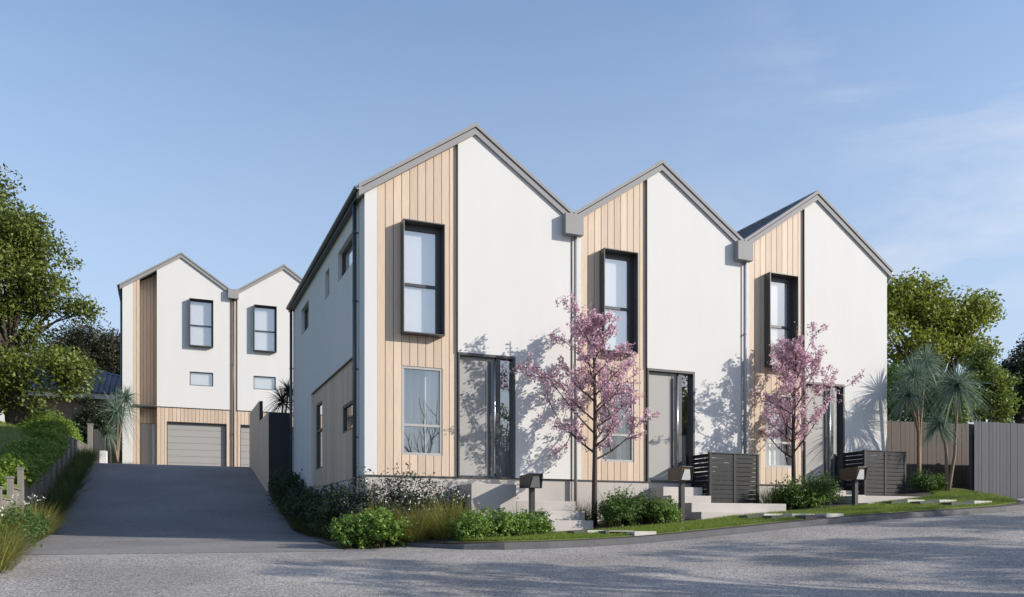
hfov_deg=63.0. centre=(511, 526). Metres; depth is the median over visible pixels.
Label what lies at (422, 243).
box window
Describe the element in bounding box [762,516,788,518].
stepping paver
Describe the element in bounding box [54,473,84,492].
shade tussock
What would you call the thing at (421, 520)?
flax tussock
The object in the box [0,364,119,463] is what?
neighbour house
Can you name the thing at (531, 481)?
letterbox
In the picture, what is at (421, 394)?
window
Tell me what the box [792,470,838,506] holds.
leafy bush
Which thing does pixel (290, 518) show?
shade tussock
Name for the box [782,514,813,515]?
stepping paver
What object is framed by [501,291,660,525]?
blossom tree
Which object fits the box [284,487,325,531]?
shrub
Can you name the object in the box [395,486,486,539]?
flax tussock
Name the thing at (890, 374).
dark bush
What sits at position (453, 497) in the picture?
dark shrub
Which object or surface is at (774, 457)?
window
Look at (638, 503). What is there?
leafy bush
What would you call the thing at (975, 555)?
road
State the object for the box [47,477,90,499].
shade tussock
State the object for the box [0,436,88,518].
retaining fence
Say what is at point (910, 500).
stepping paver
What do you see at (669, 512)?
leafy bush
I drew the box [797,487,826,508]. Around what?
leafy bush
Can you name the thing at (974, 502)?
stepping paver
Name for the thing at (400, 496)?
dark shrub
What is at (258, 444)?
stepped fence
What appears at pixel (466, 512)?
flax tussock
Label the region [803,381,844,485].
front door
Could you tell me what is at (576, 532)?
stepping paver
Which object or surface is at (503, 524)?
leafy bush
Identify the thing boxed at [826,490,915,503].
concrete steps
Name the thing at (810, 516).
stepping paver
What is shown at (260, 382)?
window
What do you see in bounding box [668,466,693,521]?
letterbox
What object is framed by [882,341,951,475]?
cordyline
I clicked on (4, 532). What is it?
leafy bush
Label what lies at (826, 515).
stepping paver
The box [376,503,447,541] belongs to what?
flax tussock
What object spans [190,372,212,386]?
window
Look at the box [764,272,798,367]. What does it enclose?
box window
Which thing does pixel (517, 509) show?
grass tussock
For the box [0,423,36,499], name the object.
sloping lawn
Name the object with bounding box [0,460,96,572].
driveway bed
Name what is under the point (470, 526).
leafy bush
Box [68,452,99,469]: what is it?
shade tussock
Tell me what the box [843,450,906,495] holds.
bin screen
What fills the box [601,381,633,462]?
window
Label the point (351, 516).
leafy bush
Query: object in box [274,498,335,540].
garden bed side
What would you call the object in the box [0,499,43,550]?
leafy bush
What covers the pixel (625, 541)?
kerb
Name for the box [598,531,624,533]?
stepping paver
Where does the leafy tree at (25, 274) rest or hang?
on the sloping lawn at (4, 493)
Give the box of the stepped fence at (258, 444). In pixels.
[249,401,268,493]
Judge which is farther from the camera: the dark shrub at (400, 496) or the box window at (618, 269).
the box window at (618, 269)
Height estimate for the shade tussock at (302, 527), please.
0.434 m
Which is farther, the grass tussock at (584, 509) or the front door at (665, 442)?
the front door at (665, 442)
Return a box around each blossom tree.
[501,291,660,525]
[750,321,864,487]
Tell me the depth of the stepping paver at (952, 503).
16.83 m
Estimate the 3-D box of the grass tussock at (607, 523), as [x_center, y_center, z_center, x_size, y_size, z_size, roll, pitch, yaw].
[2.116,-0.466,16.338,2.139,0.888,1.865,0,0,-13]
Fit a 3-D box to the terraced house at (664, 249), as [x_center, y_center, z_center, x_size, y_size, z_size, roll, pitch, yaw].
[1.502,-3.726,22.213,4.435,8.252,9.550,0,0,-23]
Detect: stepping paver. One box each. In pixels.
[567,531,585,533]
[581,530,603,532]
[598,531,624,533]
[626,531,655,535]
[738,515,761,518]
[755,514,781,515]
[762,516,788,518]
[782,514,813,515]
[795,515,823,518]
[816,513,843,517]
[882,501,905,503]
[898,500,924,502]
[910,501,936,504]
[929,500,955,501]
[940,502,972,505]
[963,501,991,503]
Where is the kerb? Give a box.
[389,502,1023,549]
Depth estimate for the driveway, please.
20.33 m
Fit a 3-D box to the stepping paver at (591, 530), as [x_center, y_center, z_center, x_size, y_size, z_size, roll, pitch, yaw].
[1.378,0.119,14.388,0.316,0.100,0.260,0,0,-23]
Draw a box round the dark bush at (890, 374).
[887,360,949,421]
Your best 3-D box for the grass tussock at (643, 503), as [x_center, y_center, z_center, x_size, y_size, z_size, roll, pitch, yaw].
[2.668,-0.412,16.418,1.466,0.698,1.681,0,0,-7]
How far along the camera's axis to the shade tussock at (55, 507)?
18.64 m
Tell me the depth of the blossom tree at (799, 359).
18.37 m
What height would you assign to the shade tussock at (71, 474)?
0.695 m
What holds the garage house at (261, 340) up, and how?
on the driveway
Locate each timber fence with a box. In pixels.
[269,412,289,492]
[887,421,968,489]
[969,421,1023,497]
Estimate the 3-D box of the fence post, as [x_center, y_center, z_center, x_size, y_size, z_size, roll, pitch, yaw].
[-15.814,-3.169,31.354,0.220,1.338,0.190,0,0,-23]
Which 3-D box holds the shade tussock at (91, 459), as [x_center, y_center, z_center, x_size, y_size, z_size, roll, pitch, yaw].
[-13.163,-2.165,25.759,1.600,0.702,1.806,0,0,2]
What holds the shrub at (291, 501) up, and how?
on the garden bed side at (300, 532)
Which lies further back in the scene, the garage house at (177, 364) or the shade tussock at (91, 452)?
the garage house at (177, 364)
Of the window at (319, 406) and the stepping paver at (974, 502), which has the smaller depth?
the stepping paver at (974, 502)
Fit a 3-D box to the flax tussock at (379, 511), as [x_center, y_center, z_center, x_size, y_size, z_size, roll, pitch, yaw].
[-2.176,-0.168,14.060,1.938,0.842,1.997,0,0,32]
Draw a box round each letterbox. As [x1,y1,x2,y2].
[519,473,542,517]
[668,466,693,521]
[840,466,867,505]
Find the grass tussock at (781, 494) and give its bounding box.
[759,480,810,506]
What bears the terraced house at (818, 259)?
on the ground
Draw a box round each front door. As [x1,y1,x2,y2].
[457,352,515,477]
[646,368,694,481]
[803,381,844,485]
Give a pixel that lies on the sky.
(232, 137)
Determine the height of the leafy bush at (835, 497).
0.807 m
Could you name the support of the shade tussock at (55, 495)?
on the driveway bed at (29, 545)
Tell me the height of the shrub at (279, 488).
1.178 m
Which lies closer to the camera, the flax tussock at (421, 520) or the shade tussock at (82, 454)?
the flax tussock at (421, 520)
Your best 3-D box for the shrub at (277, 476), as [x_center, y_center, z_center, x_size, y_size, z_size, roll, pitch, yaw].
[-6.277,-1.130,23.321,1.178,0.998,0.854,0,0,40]
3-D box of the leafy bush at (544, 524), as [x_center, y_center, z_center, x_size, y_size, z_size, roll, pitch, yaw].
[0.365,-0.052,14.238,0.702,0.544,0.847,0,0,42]
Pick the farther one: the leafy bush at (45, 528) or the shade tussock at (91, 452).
the shade tussock at (91, 452)
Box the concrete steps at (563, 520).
[516,501,592,531]
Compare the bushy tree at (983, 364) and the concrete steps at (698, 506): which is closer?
the concrete steps at (698, 506)
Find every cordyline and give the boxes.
[96,382,144,461]
[262,377,292,415]
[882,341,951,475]
[917,358,1000,490]
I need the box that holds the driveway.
[22,463,377,554]
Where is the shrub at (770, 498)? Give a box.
[750,479,794,507]
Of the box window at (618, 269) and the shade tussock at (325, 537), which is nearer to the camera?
the shade tussock at (325, 537)
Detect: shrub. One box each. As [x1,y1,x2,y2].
[266,469,304,507]
[267,468,297,498]
[280,482,311,518]
[280,485,318,524]
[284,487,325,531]
[292,484,336,531]
[303,482,351,533]
[308,485,361,537]
[334,463,384,525]
[357,461,463,522]
[422,479,467,516]
[750,479,794,507]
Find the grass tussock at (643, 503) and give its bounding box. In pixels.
[634,490,675,522]
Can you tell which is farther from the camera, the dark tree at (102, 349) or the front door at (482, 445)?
the dark tree at (102, 349)
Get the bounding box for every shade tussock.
[32,497,70,522]
[35,496,78,518]
[40,484,89,509]
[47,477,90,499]
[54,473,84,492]
[55,464,96,488]
[59,462,95,478]
[64,454,103,476]
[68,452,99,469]
[70,449,104,467]
[73,444,99,461]
[77,445,105,461]
[268,492,290,506]
[272,499,289,514]
[275,513,300,523]
[284,515,305,530]
[291,520,315,532]
[293,514,317,535]
[304,521,330,536]
[312,520,332,539]
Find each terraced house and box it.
[286,122,583,527]
[570,159,752,520]
[737,190,892,503]
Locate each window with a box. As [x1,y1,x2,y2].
[189,298,212,347]
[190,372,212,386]
[254,304,276,352]
[254,376,275,389]
[305,305,308,330]
[317,401,321,469]
[342,239,351,275]
[343,401,351,433]
[400,218,444,337]
[402,366,441,455]
[599,248,638,354]
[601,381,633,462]
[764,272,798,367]
[765,393,792,467]
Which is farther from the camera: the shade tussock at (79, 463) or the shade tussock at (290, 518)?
the shade tussock at (79, 463)
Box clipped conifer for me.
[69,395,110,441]
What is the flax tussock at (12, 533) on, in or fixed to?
on the driveway bed at (29, 545)
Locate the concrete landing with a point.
(501, 495)
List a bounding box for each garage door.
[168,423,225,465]
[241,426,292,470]
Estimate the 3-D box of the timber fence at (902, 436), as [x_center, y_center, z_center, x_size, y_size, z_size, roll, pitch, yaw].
[11.058,-1.517,21.484,4.246,2.335,0.150,0,0,-23]
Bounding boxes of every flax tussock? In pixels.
[0,505,51,559]
[0,513,49,570]
[1,500,53,543]
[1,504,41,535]
[4,495,63,540]
[12,495,71,536]
[26,496,73,533]
[347,492,423,522]
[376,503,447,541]
[388,495,453,538]
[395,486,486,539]
[419,492,485,528]
[441,494,497,533]
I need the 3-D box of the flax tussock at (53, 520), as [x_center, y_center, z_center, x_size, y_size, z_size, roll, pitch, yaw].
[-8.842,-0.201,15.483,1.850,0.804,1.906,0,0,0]
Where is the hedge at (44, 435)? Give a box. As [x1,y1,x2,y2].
[0,406,86,492]
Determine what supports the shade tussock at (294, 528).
on the garden bed side at (300, 532)
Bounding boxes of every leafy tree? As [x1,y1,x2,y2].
[0,163,106,425]
[887,266,1007,380]
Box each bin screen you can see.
[691,452,759,502]
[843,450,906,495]
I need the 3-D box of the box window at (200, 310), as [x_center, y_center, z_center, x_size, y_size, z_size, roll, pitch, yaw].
[-13.211,-8.630,35.557,0.960,2.000,0.266,0,0,-23]
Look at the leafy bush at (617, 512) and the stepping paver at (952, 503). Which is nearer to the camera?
the leafy bush at (617, 512)
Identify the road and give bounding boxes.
[0,510,1023,596]
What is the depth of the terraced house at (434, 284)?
16.41 m
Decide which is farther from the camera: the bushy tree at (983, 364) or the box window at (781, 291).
the bushy tree at (983, 364)
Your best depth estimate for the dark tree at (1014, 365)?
43.16 m
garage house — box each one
[117,252,238,466]
[234,264,301,470]
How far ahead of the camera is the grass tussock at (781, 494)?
18.28 m
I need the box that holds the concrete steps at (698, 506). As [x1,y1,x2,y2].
[650,487,785,519]
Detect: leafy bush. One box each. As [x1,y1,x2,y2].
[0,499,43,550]
[0,515,10,550]
[3,501,52,542]
[325,512,380,548]
[339,509,380,541]
[350,505,417,547]
[445,508,492,540]
[473,505,516,537]
[498,511,534,536]
[514,507,555,534]
[591,489,639,527]
[603,484,647,525]
[627,489,661,524]
[647,496,682,523]
[768,474,812,508]
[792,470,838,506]
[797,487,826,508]
[808,471,842,504]
[907,467,937,491]
[925,473,948,490]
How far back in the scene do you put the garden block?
32.13 m
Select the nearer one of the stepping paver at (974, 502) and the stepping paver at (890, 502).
the stepping paver at (974, 502)
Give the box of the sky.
[0,0,1023,423]
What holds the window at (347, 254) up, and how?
in the terraced house at (434, 284)
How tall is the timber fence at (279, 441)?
2.650 m
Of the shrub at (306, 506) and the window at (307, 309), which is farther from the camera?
the window at (307, 309)
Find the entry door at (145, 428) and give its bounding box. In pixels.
[141,423,154,463]
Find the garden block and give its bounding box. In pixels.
[99,451,107,462]
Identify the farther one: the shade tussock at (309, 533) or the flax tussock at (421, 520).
the shade tussock at (309, 533)
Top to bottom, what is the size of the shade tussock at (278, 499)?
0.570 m
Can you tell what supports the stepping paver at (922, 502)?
on the lawn at (784, 520)
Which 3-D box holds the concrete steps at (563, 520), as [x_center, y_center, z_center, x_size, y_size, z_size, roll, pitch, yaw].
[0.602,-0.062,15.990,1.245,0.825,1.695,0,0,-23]
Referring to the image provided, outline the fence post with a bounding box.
[87,424,93,451]
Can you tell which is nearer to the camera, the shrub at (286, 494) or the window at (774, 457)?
the window at (774, 457)
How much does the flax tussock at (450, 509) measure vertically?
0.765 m
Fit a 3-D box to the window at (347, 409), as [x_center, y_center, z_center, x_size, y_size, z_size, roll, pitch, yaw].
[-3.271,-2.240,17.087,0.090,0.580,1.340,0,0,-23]
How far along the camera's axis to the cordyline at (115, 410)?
32.88 m
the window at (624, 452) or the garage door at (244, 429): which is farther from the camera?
the garage door at (244, 429)
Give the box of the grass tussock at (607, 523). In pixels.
[578,484,651,524]
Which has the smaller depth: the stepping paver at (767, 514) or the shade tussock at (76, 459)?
the stepping paver at (767, 514)
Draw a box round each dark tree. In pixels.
[28,317,119,374]
[975,334,1023,423]
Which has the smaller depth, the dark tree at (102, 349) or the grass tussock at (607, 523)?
the grass tussock at (607, 523)
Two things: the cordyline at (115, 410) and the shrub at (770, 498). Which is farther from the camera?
the cordyline at (115, 410)
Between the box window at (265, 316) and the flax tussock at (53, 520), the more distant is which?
the box window at (265, 316)
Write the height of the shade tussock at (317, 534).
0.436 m
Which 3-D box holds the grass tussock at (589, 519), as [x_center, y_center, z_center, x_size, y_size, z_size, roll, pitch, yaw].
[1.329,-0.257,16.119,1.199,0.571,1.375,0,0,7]
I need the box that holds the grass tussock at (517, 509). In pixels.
[486,502,540,533]
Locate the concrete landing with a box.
[454,484,515,517]
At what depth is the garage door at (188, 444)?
35.73 m
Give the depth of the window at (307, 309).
22.41 m
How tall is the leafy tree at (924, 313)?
8.528 m
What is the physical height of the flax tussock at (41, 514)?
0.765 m
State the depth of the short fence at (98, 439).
32.19 m
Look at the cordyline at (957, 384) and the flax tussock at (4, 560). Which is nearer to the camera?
the flax tussock at (4, 560)
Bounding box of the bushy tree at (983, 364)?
[918,342,1023,423]
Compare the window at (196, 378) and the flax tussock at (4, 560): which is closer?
the flax tussock at (4, 560)
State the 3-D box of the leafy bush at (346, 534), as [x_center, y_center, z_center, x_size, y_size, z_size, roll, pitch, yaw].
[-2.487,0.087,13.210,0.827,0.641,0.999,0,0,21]
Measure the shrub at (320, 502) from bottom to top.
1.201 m
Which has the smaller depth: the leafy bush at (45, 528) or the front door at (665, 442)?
the leafy bush at (45, 528)
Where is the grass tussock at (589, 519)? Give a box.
[563,502,598,521]
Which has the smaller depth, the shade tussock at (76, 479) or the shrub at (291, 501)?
the shrub at (291, 501)
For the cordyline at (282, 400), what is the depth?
26.03 m
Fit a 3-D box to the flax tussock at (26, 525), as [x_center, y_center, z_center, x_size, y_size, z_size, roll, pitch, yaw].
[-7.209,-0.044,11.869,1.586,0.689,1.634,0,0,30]
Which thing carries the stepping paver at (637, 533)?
on the lawn at (784, 520)
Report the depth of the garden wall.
32.83 m
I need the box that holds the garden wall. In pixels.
[0,411,4,421]
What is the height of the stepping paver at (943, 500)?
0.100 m
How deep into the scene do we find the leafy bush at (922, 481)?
19.64 m
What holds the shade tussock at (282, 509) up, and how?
on the garden bed side at (300, 532)
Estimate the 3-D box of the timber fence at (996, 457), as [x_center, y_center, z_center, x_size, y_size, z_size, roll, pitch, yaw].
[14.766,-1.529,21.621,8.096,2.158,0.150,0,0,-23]
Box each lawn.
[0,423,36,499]
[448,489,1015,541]
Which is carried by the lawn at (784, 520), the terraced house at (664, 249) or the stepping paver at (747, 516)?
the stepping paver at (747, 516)
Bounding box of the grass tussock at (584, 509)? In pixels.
[565,496,604,518]
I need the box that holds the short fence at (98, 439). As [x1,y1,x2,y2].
[93,429,111,462]
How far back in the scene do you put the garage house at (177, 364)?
35.37 m
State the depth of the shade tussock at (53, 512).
17.82 m
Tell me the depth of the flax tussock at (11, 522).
10.47 m
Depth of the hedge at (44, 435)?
20.08 m

